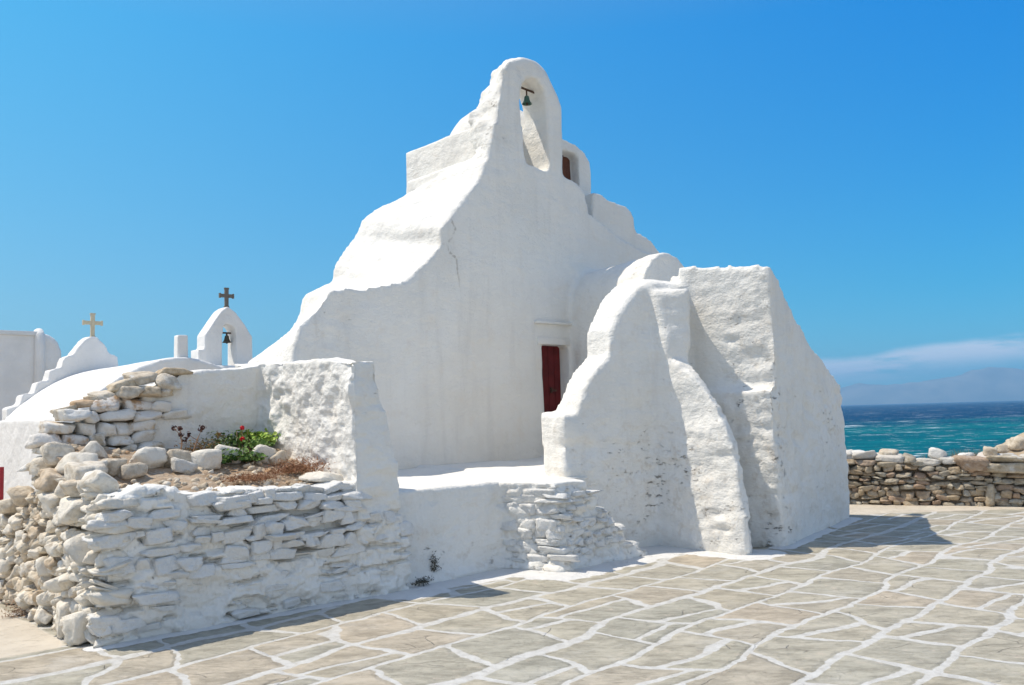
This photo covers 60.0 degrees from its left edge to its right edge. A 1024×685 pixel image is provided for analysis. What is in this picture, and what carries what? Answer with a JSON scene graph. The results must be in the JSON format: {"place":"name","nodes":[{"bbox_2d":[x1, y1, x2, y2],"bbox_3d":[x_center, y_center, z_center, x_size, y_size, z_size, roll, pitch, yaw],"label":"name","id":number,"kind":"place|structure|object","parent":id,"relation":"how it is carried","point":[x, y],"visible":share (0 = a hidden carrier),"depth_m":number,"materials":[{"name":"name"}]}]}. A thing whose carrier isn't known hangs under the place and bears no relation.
{"place":"outdoors","nodes":[
{"label":"outdoors","id":0,"kind":"place"},
{"bbox_2d":[0,504,1023,684],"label":"pavement","id":1,"kind":"structure","parent":0,"point":[870,594],"depth_m":6.54,"materials":[{"name":"beige stone"}]},
{"bbox_2d":[0,467,3,499],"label":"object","id":2,"kind":"object","parent":1,"relation":"on","point":[1,483],"visible":0.6,"depth_m":12.96,"materials":[{"name":"paint"}]},
{"bbox_2d":[0,596,26,618],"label":"dry bush","id":3,"kind":"object","parent":1,"relation":"on","point":[16,611],"visible":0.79,"depth_m":7.46,"materials":[{"name":"brown plant"}]},
{"bbox_2d":[0,357,413,647],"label":"raised flower bed","id":4,"kind":"object","parent":1,"relation":"on","point":[112,563],"visible":0.9,"depth_m":7.50,"materials":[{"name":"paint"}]},
{"bbox_2d":[56,444,312,499],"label":"soil","id":5,"kind":"structure","parent":4,"relation":"in","point":[156,475],"depth_m":7.71,"materials":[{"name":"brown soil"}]},
{"bbox_2d":[100,458,127,476],"bbox_3d":[-3.320,1.037,7.379,0.206,0.151,0.243,-3,-5,20],"label":"rock","id":6,"kind":"object","parent":5,"relation":"on","point":[115,465],"visible":0.59,"depth_m":7.29,"materials":[{"name":"beige stone"}]},
{"bbox_2d":[120,462,147,479],"bbox_3d":[-3.181,1.081,7.392,0.218,0.163,0.229,-5,-6,37],"label":"rock","id":7,"kind":"object","parent":5,"relation":"on","point":[133,470],"visible":0.88,"depth_m":7.32,"materials":[{"name":"beige stone"}]},
{"bbox_2d":[129,447,167,468],"bbox_3d":[-3.163,1.029,7.705,0.265,0.254,0.329,-4,-5,28],"label":"rock","id":8,"kind":"object","parent":5,"relation":"on","point":[153,457],"visible":0.66,"depth_m":7.62,"materials":[{"name":"white stone"}]},
{"bbox_2d":[164,449,191,467],"bbox_3d":[-2.963,1.063,7.904,0.388,0.238,0.215,1,-5,-33],"label":"rock","id":9,"kind":"object","parent":5,"relation":"on","point":[179,454],"visible":0.34,"depth_m":7.82,"materials":[{"name":"beige stone"}]},
{"bbox_2d":[171,425,187,449],"bbox_3d":[-3.055,0.908,8.143,0.146,0.305,0.079,1,-5,-33],"label":"dry stalk","id":10,"kind":"object","parent":5,"relation":"on","point":[180,428],"visible":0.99,"depth_m":8.15,"materials":[{"name":"brown plant"}]},
{"bbox_2d":[171,457,197,472],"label":"rock","id":11,"kind":"object","parent":5,"relation":"on","point":[179,465],"visible":0.91,"depth_m":7.70,"materials":[{"name":"stone"}]},
{"bbox_2d":[186,425,204,451],"bbox_3d":[-2.956,0.916,8.298,0.191,0.291,0.075,2,-6,-36],"label":"dry stalk","id":12,"kind":"object","parent":5,"relation":"on","point":[200,430],"visible":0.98,"depth_m":8.29,"materials":[{"name":"brown plant"}]},
{"bbox_2d":[174,438,224,451],"bbox_3d":[-2.935,0.985,8.470,0.318,0.159,0.645,-5,-6,38],"label":"flowering weed","id":13,"kind":"object","parent":5,"relation":"on","point":[200,446],"visible":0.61,"depth_m":8.40,"materials":[{"name":"orange plant"}]},
{"bbox_2d":[190,449,221,469],"bbox_3d":[-2.759,1.056,7.952,0.338,0.207,0.243,-3,-5,18],"label":"rock","id":14,"kind":"object","parent":5,"relation":"on","point":[208,459],"visible":0.73,"depth_m":7.86,"materials":[{"name":"white stone"}]},
{"bbox_2d":[215,431,226,445],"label":"dry stalk","id":15,"kind":"object","parent":5,"relation":"on","point":[218,434],"visible":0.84,"depth_m":8.56,"materials":[{"name":"orange plant"}]},
{"bbox_2d":[198,430,248,449],"bbox_3d":[-2.769,0.957,8.521,0.337,0.238,0.497,-6,-6,42],"label":"succulent","id":16,"kind":"object","parent":5,"relation":"on","point":[223,442],"visible":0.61,"depth_m":8.49,"materials":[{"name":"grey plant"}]},
{"bbox_2d":[221,454,232,462],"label":"creeping plant","id":17,"kind":"object","parent":5,"relation":"on","point":[224,460],"visible":0.29,"depth_m":8.10,"materials":[{"name":"green plant"}]},
{"bbox_2d":[214,444,243,463],"bbox_3d":[-2.652,1.043,8.294,0.261,0.194,0.226,0,-5,-22],"label":"rock","id":18,"kind":"object","parent":5,"relation":"on","point":[221,447],"visible":0.49,"depth_m":8.20,"materials":[{"name":"white stone"}]},
{"bbox_2d":[222,447,267,461],"bbox_3d":[-2.545,1.052,8.274,0.312,0.150,0.522,-6,-6,43],"label":"trailing plant","id":19,"kind":"object","parent":5,"relation":"on","point":[246,456],"visible":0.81,"depth_m":8.22,"materials":[{"name":"green plant"}]},
{"bbox_2d":[211,426,280,450],"bbox_3d":[-2.584,0.951,8.799,0.822,0.262,0.504,3,-6,-44],"label":"geranium","id":20,"kind":"object","parent":5,"relation":"on","point":[255,438],"visible":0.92,"depth_m":8.69,"materials":[{"name":"green plant"}]},
{"bbox_2d":[220,469,293,482],"bbox_3d":[-2.218,1.161,7.706,0.631,0.122,0.377,1,-5,-28],"label":"dried mat plant","id":21,"kind":"object","parent":5,"relation":"on","point":[251,477],"visible":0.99,"depth_m":7.65,"materials":[{"name":"brown plant"}]},
{"bbox_2d":[251,444,276,463],"bbox_3d":[-2.402,1.085,8.450,0.278,0.233,0.199,2,-6,-38],"label":"rock","id":22,"kind":"object","parent":5,"relation":"on","point":[266,450],"visible":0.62,"depth_m":8.39,"materials":[{"name":"white stone"}]},
{"bbox_2d":[268,450,289,464],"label":"rock","id":23,"kind":"object","parent":5,"relation":"on","point":[282,455],"visible":0.79,"depth_m":8.42,"materials":[{"name":"beige stone"}]},
{"bbox_2d":[262,456,335,474],"bbox_3d":[-1.958,1.123,8.116,0.612,0.184,0.487,2,-6,-41],"label":"dried mat plant","id":24,"kind":"object","parent":5,"relation":"on","point":[294,468],"visible":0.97,"depth_m":8.10,"materials":[{"name":"brown plant"}]},
{"bbox_2d":[299,471,343,483],"bbox_3d":[-1.676,1.224,7.981,0.258,0.144,0.470,-5,-6,34],"label":"rock","id":25,"kind":"object","parent":5,"relation":"on","point":[317,477],"visible":0.74,"depth_m":7.88,"materials":[{"name":"white stone"}]},
{"bbox_2d":[411,576,433,585],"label":"wall weed","id":26,"kind":"object","parent":1,"relation":"on","point":[423,582],"depth_m":8.25,"materials":[{"name":"plant"}]},
{"bbox_2d":[248,57,849,586],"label":"white church","id":27,"kind":"structure","parent":1,"relation":"on","point":[572,371],"depth_m":11.12,"materials":[{"name":"paint"}]},
{"bbox_2d":[429,550,441,570],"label":"wall weed","id":28,"kind":"object","parent":27,"relation":"on","point":[434,563],"depth_m":8.44,"materials":[{"name":"plant"}]},
{"bbox_2d":[521,86,533,105],"bbox_3d":[0.232,-3.909,14.024,0.444,0.319,0.160,-1,-5,-9],"label":"church bell","id":29,"kind":"object","parent":27,"relation":"hanging from","point":[526,102],"visible":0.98,"depth_m":14.00,"materials":[{"name":"green metal"}]},
{"bbox_2d":[541,346,560,411],"bbox_3d":[0.529,0.898,13.721,0.662,1.740,0.079,3,-6,-43],"label":"door","id":30,"kind":"structure","parent":27,"relation":"in","point":[550,354],"depth_m":13.83,"materials":[{"name":"red paint"}]},
{"bbox_2d":[562,155,570,179],"bbox_3d":[0.855,-2.911,15.265,0.439,0.620,0.070,3,-6,-43],"label":"window","id":31,"kind":"structure","parent":27,"relation":"in","point":[565,161],"depth_m":15.35,"materials":[{"name":"brown wood"}]},
{"bbox_2d":[846,449,1023,506],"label":"dry stone wall","id":32,"kind":"structure","parent":1,"relation":"on","point":[979,479],"depth_m":13.62,"materials":[{"name":"beige stone"}]},
{"bbox_2d":[852,450,864,453],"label":"rock","id":33,"kind":"object","parent":32,"relation":"on","point":[856,451],"visible":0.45,"depth_m":14.27,"materials":[{"name":"white stone"}]},
{"bbox_2d":[878,449,898,454],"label":"rock","id":34,"kind":"object","parent":32,"relation":"on","point":[888,451],"visible":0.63,"depth_m":14.06,"materials":[{"name":"beige stone"}]},
{"bbox_2d":[928,447,946,459],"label":"rock","id":35,"kind":"object","parent":32,"relation":"on","point":[936,453],"visible":0.92,"depth_m":13.76,"materials":[{"name":"white stone"}]},
{"bbox_2d":[958,452,974,455],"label":"rock","id":36,"kind":"object","parent":32,"relation":"on","point":[969,454],"visible":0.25,"depth_m":13.57,"materials":[{"name":"white stone"}]},
{"bbox_2d":[983,446,997,455],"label":"rock","id":37,"kind":"object","parent":32,"relation":"on","point":[987,451],"visible":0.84,"depth_m":13.46,"materials":[{"name":"beige stone"}]},
{"bbox_2d":[0,0,1023,387],"label":"sky","id":38,"kind":"structure","parent":0,"point":[158,158],"materials":[{"name":"blue"}]},
{"bbox_2d":[840,367,1023,404],"bbox_3d":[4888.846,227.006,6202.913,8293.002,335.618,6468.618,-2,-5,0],"label":"hills","id":39,"kind":"structure","parent":0,"point":[993,384],"depth_m":7802.65,"materials":[{"name":"blue"}]},
{"bbox_2d":[841,400,1023,459],"bbox_3d":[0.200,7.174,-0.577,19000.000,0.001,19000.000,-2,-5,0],"label":"sea","id":40,"kind":"structure","parent":0,"point":[915,429],"depth_m":267.58,"materials":[{"name":"liquid"}]},
{"bbox_2d":[993,432,1023,455],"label":"ground","id":41,"kind":"structure","parent":0,"point":[1016,452],"depth_m":16.42,"materials":[{"name":"white stone"}]},
{"bbox_2d":[0,328,60,420],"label":"white house","id":42,"kind":"structure","parent":41,"relation":"on","point":[28,359],"depth_m":22.30,"materials":[{"name":"white paint"}]},
{"bbox_2d":[0,313,222,498],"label":"chapel","id":43,"kind":"structure","parent":41,"relation":"on","point":[84,367],"depth_m":17.84,"materials":[{"name":"white paint"}]},
{"bbox_2d":[191,288,252,367],"bbox_3d":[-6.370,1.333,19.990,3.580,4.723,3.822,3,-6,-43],"label":"chapel belfry","id":44,"kind":"object","parent":43,"relation":"on","point":[209,339],"visible":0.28,"depth_m":18.44,"materials":[{"name":"paint"}]},
{"bbox_2d":[222,332,230,343],"bbox_3d":[-5.993,-0.097,18.640,0.186,0.242,0.320,-3,-5,20],"label":"chapel bell","id":45,"kind":"object","parent":44,"relation":"hanging from","point":[226,339],"visible":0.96,"depth_m":18.61,"materials":[{"name":"grey metal"}]},
{"bbox_2d":[948,448,976,455],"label":"dry scrub","id":46,"kind":"object","parent":41,"relation":"on","point":[954,453],"visible":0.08,"depth_m":15.95,"materials":[{"name":"plant"}]},
{"bbox_2d":[995,444,1011,452],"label":"rock","id":47,"kind":"object","parent":41,"relation":"on","point":[1001,448],"visible":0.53,"depth_m":16.54,"materials":[{"name":"beige stone"}]},
{"bbox_2d":[1005,436,1023,450],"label":"rock","id":48,"kind":"object","parent":41,"relation":"on","point":[1015,443],"visible":0.94,"depth_m":16.37,"materials":[{"name":"beige stone"}]}
]}

